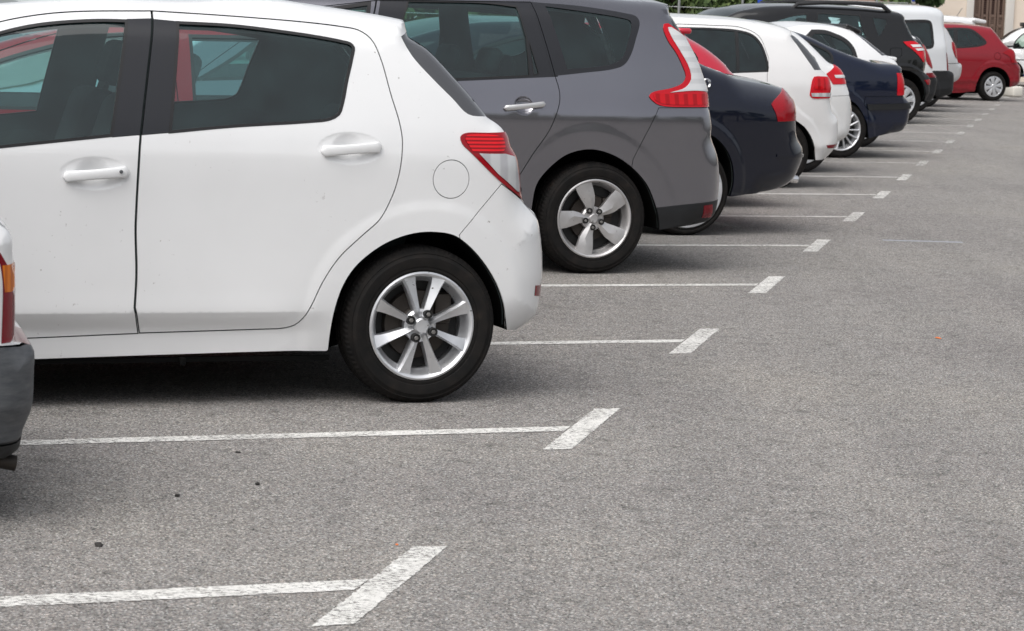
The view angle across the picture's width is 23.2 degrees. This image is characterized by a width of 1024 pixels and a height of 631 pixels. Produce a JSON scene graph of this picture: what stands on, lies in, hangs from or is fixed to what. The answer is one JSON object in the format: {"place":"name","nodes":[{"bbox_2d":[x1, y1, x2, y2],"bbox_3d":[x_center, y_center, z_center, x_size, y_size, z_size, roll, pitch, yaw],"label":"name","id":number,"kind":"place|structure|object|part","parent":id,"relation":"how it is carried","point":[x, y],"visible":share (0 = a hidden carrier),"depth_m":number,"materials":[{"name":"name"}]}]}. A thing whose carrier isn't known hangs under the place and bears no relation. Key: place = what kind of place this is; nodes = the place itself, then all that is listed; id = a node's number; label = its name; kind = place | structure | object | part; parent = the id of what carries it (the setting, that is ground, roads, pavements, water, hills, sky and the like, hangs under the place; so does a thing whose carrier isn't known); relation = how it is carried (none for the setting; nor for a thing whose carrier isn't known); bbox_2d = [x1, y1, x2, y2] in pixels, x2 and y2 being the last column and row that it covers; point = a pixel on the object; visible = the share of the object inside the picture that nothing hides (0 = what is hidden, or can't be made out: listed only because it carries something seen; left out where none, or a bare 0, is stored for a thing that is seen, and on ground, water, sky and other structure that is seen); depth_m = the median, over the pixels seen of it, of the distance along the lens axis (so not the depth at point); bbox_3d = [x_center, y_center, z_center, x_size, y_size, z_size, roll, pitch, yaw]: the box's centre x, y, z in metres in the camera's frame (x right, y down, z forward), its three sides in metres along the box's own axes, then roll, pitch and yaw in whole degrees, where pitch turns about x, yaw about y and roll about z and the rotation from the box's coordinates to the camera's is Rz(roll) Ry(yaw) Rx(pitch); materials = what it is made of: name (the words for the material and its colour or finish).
{"place":"outdoors","nodes":[
{"label":"outdoors","id":0,"kind":"place"},
{"bbox_2d":[246,44,256,58],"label":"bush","id":1,"kind":"object","parent":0,"point":[249,52],"visible":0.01,"depth_m":60.91,"materials":[{"name":"green plant"}]},
{"bbox_2d":[0,16,1023,630],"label":"ground","id":2,"kind":"structure","parent":0,"point":[828,436],"depth_m":8.59,"materials":[{"name":"grey asphalt"}]},
{"bbox_2d":[0,217,34,470],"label":"hatchback car","id":3,"kind":"object","parent":2,"relation":"on","point":[17,358],"visible":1,"depth_m":7.07,"materials":[{"name":"white paint"}]},
{"bbox_2d":[94,542,102,547],"bbox_3d":[-1.149,0.636,6.928,0.026,0.015,0.018,6,8,26],"label":"pebble","id":4,"kind":"object","parent":2,"relation":"on","point":[98,544],"visible":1,"depth_m":6.92,"materials":[{"name":"grey stone"}]},
{"bbox_2d":[0,27,348,113],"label":"hatchback car","id":5,"kind":"object","parent":2,"relation":"on","point":[14,47],"visible":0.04,"depth_m":11.53,"materials":[{"name":"red paint"}]},
{"bbox_3d":[-2.614,-0.932,12.629,1.258,1.149,0.241,-1,8,-20],"label":"door","id":6,"kind":"part","parent":5,"relation":"part of","materials":[{"name":"red paint"}]},
{"bbox_3d":[-2.145,-0.757,11.365,1.258,1.149,0.241,-1,8,-20],"label":"door","id":7,"kind":"part","parent":5,"relation":"part of","materials":[{"name":"red paint"}]},
{"bbox_3d":[-1.527,-1.303,12.989,0.927,0.358,0.155,-1,8,-20],"label":"window frame","id":8,"kind":"part","parent":5,"relation":"part of","materials":[{"name":"black rubber"}]},
{"bbox_3d":[-1.053,-1.127,11.711,0.927,0.358,0.155,-1,8,-20],"label":"window frame","id":9,"kind":"part","parent":5,"relation":"part of","materials":[{"name":"metal"}]},
{"bbox_2d":[0,546,446,625],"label":"bay marking","id":10,"kind":"object","parent":2,"relation":"on","point":[375,591],"visible":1,"depth_m":6.45,"materials":[{"name":"paint"}]},
{"bbox_2d":[0,0,541,401],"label":"hatchback car","id":11,"kind":"object","parent":2,"relation":"on","point":[310,185],"visible":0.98,"depth_m":9.39,"materials":[{"name":"white paint"}]},
{"bbox_3d":[-2.448,-0.704,10.392,1.326,1.199,0.256,0,8,-20],"label":"door","id":12,"kind":"part","parent":11,"relation":"part of","materials":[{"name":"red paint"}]},
{"bbox_3d":[-1.942,-0.514,9.009,1.326,1.199,0.257,0,8,-20],"label":"door","id":13,"kind":"part","parent":11,"relation":"part of","materials":[{"name":"white paint"}]},
{"bbox_3d":[-1.429,-0.723,10.758,1.008,1.178,0.250,0,8,-20],"label":"door","id":14,"kind":"part","parent":11,"relation":"part of","materials":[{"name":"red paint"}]},
{"bbox_3d":[-0.926,-0.533,9.381,1.008,1.178,0.250,0,8,-20],"label":"door","id":15,"kind":"part","parent":11,"relation":"part of","materials":[{"name":"white paint"}]},
{"bbox_3d":[-0.444,-0.995,10.287,0.367,0.340,1.408,0,8,-20],"label":"rear window","id":16,"kind":"part","parent":11,"relation":"part of","materials":[{"name":"black glass"}]},
{"bbox_2d":[20,408,619,449],"bbox_3d":[-1.873,0.453,8.211,5.364,0.001,0.780,-1,8,-24],"label":"bay marking","id":17,"kind":"object","parent":2,"relation":"on","point":[595,424],"visible":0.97,"depth_m":8.90,"materials":[{"name":"paint"}]},
{"bbox_2d":[0,0,718,272],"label":"people carrier","id":18,"kind":"object","parent":2,"relation":"on","point":[608,131],"visible":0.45,"depth_m":14.53,"materials":[{"name":"grey metal"}]},
{"bbox_2d":[195,1,374,94],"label":"door","id":19,"kind":"structure","parent":18,"relation":"in","point":[222,85],"depth_m":13.69,"materials":[{"name":"grey metal"}]},
{"bbox_2d":[407,5,443,45],"bbox_3d":[-0.890,-1.380,15.730,1.258,1.254,0.269,0,7,-20],"label":"door","id":20,"kind":"structure","parent":18,"relation":"in","point":[409,6],"depth_m":15.71,"materials":[{"name":"black"}]},
{"bbox_2d":[374,0,559,172],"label":"door","id":21,"kind":"structure","parent":18,"relation":"in","point":[525,107],"depth_m":14.27,"materials":[{"name":"grey metal"}]},
{"bbox_2d":[468,7,524,60],"bbox_3d":[-0.082,-1.793,15.918,0.672,0.418,0.181,0,7,-20],"label":"window frame","id":22,"kind":"structure","parent":18,"relation":"in","point":[470,9],"depth_m":15.86,"materials":[{"name":"black"}]},
{"bbox_2d":[529,2,639,75],"bbox_3d":[0.432,-1.596,14.479,0.672,0.418,0.181,0,7,-20],"label":"window frame","id":23,"kind":"structure","parent":18,"relation":"in","point":[557,64],"depth_m":14.41,"materials":[{"name":"black"}]},
{"bbox_2d":[585,15,681,62],"bbox_3d":[0.821,-1.648,15.436,0.278,0.436,1.459,0,7,-20],"label":"rear window","id":24,"kind":"structure","parent":18,"relation":"in","point":[615,32],"depth_m":15.93,"materials":[{"name":"black glass"}]},
{"bbox_2d":[356,8,419,21],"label":"bush","id":25,"kind":"object","parent":2,"relation":"on","point":[364,10],"visible":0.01,"depth_m":60.02,"materials":[{"name":"green plant"}]},
{"bbox_2d":[403,8,509,20],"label":"bush","id":26,"kind":"object","parent":2,"relation":"on","point":[420,15],"visible":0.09,"depth_m":59.58,"materials":[{"name":"green plant"}]},
{"bbox_2d":[335,328,715,353],"bbox_3d":[-1.273,0.158,10.774,5.364,0.001,0.780,-1,8,-24],"label":"bay marking","id":27,"kind":"object","parent":2,"relation":"on","point":[690,341],"visible":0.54,"depth_m":11.58,"materials":[{"name":"paint"}]},
{"bbox_2d":[404,15,803,234],"bbox_3d":[-0.260,-1.377,17.543,4.626,1.468,1.794,-1,8,-20],"label":"saloon car","id":28,"kind":"object","parent":2,"relation":"on","point":[757,145],"visible":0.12,"depth_m":17.36,"materials":[{"name":"blue paint"}]},
{"bbox_3d":[-0.204,-1.706,16.718,1.006,0.369,0.186,-1,8,-20],"label":"window frame","id":29,"kind":"part","parent":28,"relation":"part of","materials":[{"name":"grey glass"}]},
{"bbox_2d":[352,0,901,13],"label":"wire fence","id":30,"kind":"object","parent":2,"relation":"on","point":[742,2],"visible":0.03,"depth_m":55.53,"materials":[{"name":"grey metal"}]},
{"bbox_2d":[541,276,783,292],"bbox_3d":[-0.673,-0.138,13.335,5.364,0.001,0.782,-1,8,-24],"label":"bay marking","id":31,"kind":"object","parent":2,"relation":"on","point":[764,284],"visible":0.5,"depth_m":14.08,"materials":[{"name":"paint"}]},
{"bbox_2d":[665,0,706,11],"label":"bush","id":32,"kind":"object","parent":2,"relation":"on","point":[672,2],"visible":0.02,"depth_m":60.88,"materials":[{"name":"green plant"}]},
{"bbox_2d":[670,0,705,13],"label":"bush","id":33,"kind":"object","parent":2,"relation":"on","point":[684,8],"visible":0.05,"depth_m":61.22,"materials":[{"name":"green plant"}]},
{"bbox_2d":[584,18,798,182],"bbox_3d":[0.071,-1.658,19.922,4.414,1.466,1.684,-1,8,-20],"label":"hatchback car","id":34,"kind":"object","parent":2,"relation":"on","point":[705,57],"depth_m":19.68,"materials":[{"name":"paint"}]},
{"bbox_2d":[655,0,752,13],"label":"bush","id":35,"kind":"object","parent":2,"relation":"on","point":[708,5],"visible":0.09,"depth_m":59.69,"materials":[{"name":"green plant"}]},
{"bbox_2d":[637,239,829,251],"bbox_3d":[-0.075,-0.434,15.901,5.363,0.001,0.780,-1,8,-24],"label":"bay marking","id":36,"kind":"object","parent":2,"relation":"on","point":[825,241],"visible":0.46,"depth_m":16.63,"materials":[{"name":"paint"}]},
{"bbox_2d":[703,0,769,6],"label":"bush","id":37,"kind":"object","parent":2,"relation":"on","point":[749,1],"visible":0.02,"depth_m":59.76,"materials":[{"name":"green plant"}]},
{"bbox_2d":[670,13,837,186],"bbox_3d":[0.804,-1.997,22.619,4.192,1.529,1.783,-1,8,-20],"label":"hatchback car","id":38,"kind":"object","parent":2,"relation":"on","point":[783,58],"visible":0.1,"depth_m":22.34,"materials":[{"name":"white paint"}]},
{"bbox_3d":[1.301,-1.991,21.980,2.052,1.148,0.246,-1,8,-20],"label":"door","id":39,"kind":"part","parent":38,"relation":"part of","materials":[{"name":"white paint"}]},
{"bbox_2d":[719,212,862,220],"bbox_3d":[0.525,-0.729,18.463,5.364,0.001,0.782,-1,8,-24],"label":"bay marking","id":40,"kind":"object","parent":2,"relation":"on","point":[855,213],"visible":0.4,"depth_m":19.25,"materials":[{"name":"paint"}]},
{"bbox_2d":[750,19,851,171],"bbox_3d":[1.398,-2.248,24.959,3.858,1.495,1.704,-1,8,-20],"label":"hatchback car","id":41,"kind":"object","parent":2,"relation":"on","point":[840,102],"visible":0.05,"depth_m":24.77,"materials":[{"name":"white paint"}]},
{"bbox_2d":[697,0,929,120],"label":"off road car","id":42,"kind":"object","parent":2,"relation":"on","point":[885,31],"visible":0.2,"depth_m":37.12,"materials":[{"name":"black paint"}]},
{"bbox_3d":[3.957,-4.208,36.489,0.889,0.451,0.150,-1,8,-22],"label":"window frame","id":43,"kind":"part","parent":42,"relation":"part of","materials":[{"name":"black metal"}]},
{"bbox_3d":[4.838,-4.251,36.832,0.908,0.419,0.160,-1,8,-20],"label":"window frame","id":44,"kind":"part","parent":42,"relation":"part of","materials":[{"name":"black metal"}]},
{"bbox_3d":[5.466,-4.287,37.074,0.272,0.303,0.108,-1,8,-20],"label":"window frame","id":45,"kind":"part","parent":42,"relation":"part of","materials":[{"name":"black paint"}]},
{"bbox_2d":[756,191,890,197],"bbox_3d":[1.126,-1.024,21.024,5.364,0.001,0.783,-1,8,-24],"label":"bay marking","id":46,"kind":"object","parent":2,"relation":"on","point":[884,194],"visible":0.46,"depth_m":21.82,"materials":[{"name":"paint"}]},
{"bbox_2d":[768,21,903,146],"bbox_3d":[2.693,-2.851,30.267,4.021,1.481,1.704,-1,8,-20],"label":"hatchback car","id":47,"kind":"object","parent":2,"relation":"on","point":[846,39],"visible":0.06,"depth_m":30.05,"materials":[{"name":"white paint"}]},
{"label":"window frame","id":48,"kind":"part","parent":47,"relation":"part of","materials":[{"name":"black rubber"}]},
{"bbox_3d":[4.211,-3.333,30.763,0.480,0.332,1.312,-1,8,-20],"label":"rear window","id":49,"kind":"part","parent":47,"relation":"part of","materials":[{"name":"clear glass"}]},
{"bbox_2d":[805,0,888,17],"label":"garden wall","id":50,"kind":"structure","parent":2,"relation":"on","point":[881,1],"depth_m":59.57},
{"bbox_2d":[793,31,910,157],"bbox_3d":[2.212,-2.557,27.810,4.376,1.466,1.754,-1,8,-20],"label":"liftback car","id":51,"kind":"object","parent":2,"relation":"on","point":[880,104],"visible":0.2,"depth_m":27.59,"materials":[{"name":"blue paint"}]},
{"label":"window frame","id":52,"kind":"part","parent":51,"relation":"part of","materials":[{"name":"black rubber"}]},
{"bbox_2d":[819,174,911,179],"bbox_3d":[1.724,-1.320,23.587,5.363,0.001,0.785,-1,8,-24],"label":"bay marking","id":53,"kind":"object","parent":2,"relation":"on","point":[907,175],"visible":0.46,"depth_m":24.35,"materials":[{"name":"paint"}]},
{"bbox_2d":[779,3,953,110],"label":"delivery van","id":54,"kind":"object","parent":2,"relation":"on","point":[925,25],"visible":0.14,"depth_m":42.57,"materials":[{"name":"white paint"}]},
{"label":"window frame","id":55,"kind":"part","parent":54,"relation":"part of","materials":[{"name":"black rubber"}]},
{"bbox_2d":[823,161,927,164],"bbox_3d":[2.324,-1.616,26.151,5.364,0.001,0.779,-1,8,-24],"label":"bay marking","id":56,"kind":"object","parent":2,"relation":"on","point":[920,162],"visible":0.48,"depth_m":27.00,"materials":[{"name":"paint"}]},
{"bbox_2d":[831,20,936,103],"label":"hatchback car","id":57,"kind":"object","parent":2,"relation":"on","point":[930,73],"visible":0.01,"depth_m":40.05,"materials":[{"name":"red paint"}]},
{"bbox_2d":[875,0,910,3],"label":"bush","id":58,"kind":"object","parent":2,"relation":"on","point":[905,1],"visible":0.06,"depth_m":59.54,"materials":[{"name":"green plant"}]},
{"bbox_2d":[870,149,942,152],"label":"bay marking","id":59,"kind":"object","parent":2,"relation":"on","point":[937,150],"visible":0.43,"depth_m":29.52,"materials":[{"name":"paint"}]},
{"bbox_2d":[882,239,962,242],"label":"faded marking","id":60,"kind":"object","parent":2,"relation":"on","point":[923,241],"visible":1,"depth_m":17.49,"materials":[{"name":"grey paint"}]},
{"bbox_2d":[908,0,944,7],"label":"bush","id":61,"kind":"object","parent":2,"relation":"on","point":[936,3],"visible":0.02,"depth_m":60.53,"materials":[{"name":"green plant"}]},
{"bbox_2d":[927,27,961,106],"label":"hatchback car","id":62,"kind":"object","parent":2,"relation":"on","point":[955,67],"visible":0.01,"depth_m":45.19,"materials":[{"name":"silver metal"}]},
{"bbox_2d":[944,9,985,24],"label":"hatchback car","id":63,"kind":"object","parent":2,"relation":"on","point":[955,19],"visible":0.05,"depth_m":53.17,"materials":[{"name":"white paint"}]},
{"bbox_2d":[944,22,1019,100],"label":"hatchback car","id":64,"kind":"object","parent":2,"relation":"on","point":[987,60],"visible":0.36,"depth_m":49.76,"materials":[{"name":"red paint"}]},
{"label":"window frame","id":65,"kind":"part","parent":64,"relation":"part of","materials":[{"name":"black rubber"}]},
{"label":"rear window","id":66,"kind":"part","parent":64,"relation":"part of","materials":[{"name":"black glass"}]},
{"bbox_2d":[1001,22,1023,77],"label":"car","id":67,"kind":"object","parent":2,"relation":"on","point":[1010,39],"visible":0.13,"depth_m":62.38,"materials":[{"name":"white paint"}]},
{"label":"window frame","id":68,"kind":"part","parent":67,"relation":"part of","materials":[{"name":"white metal"}]},
{"bbox_2d":[1003,86,1022,96],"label":"concrete block","id":69,"kind":"structure","parent":2,"relation":"on","point":[1015,91],"depth_m":53.23,"materials":[{"name":"grey concrete"}]},
{"bbox_2d":[911,0,1023,81],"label":"building","id":70,"kind":"structure","parent":0,"point":[1002,18],"depth_m":67.47,"materials":[{"name":"paint"}]}
]}

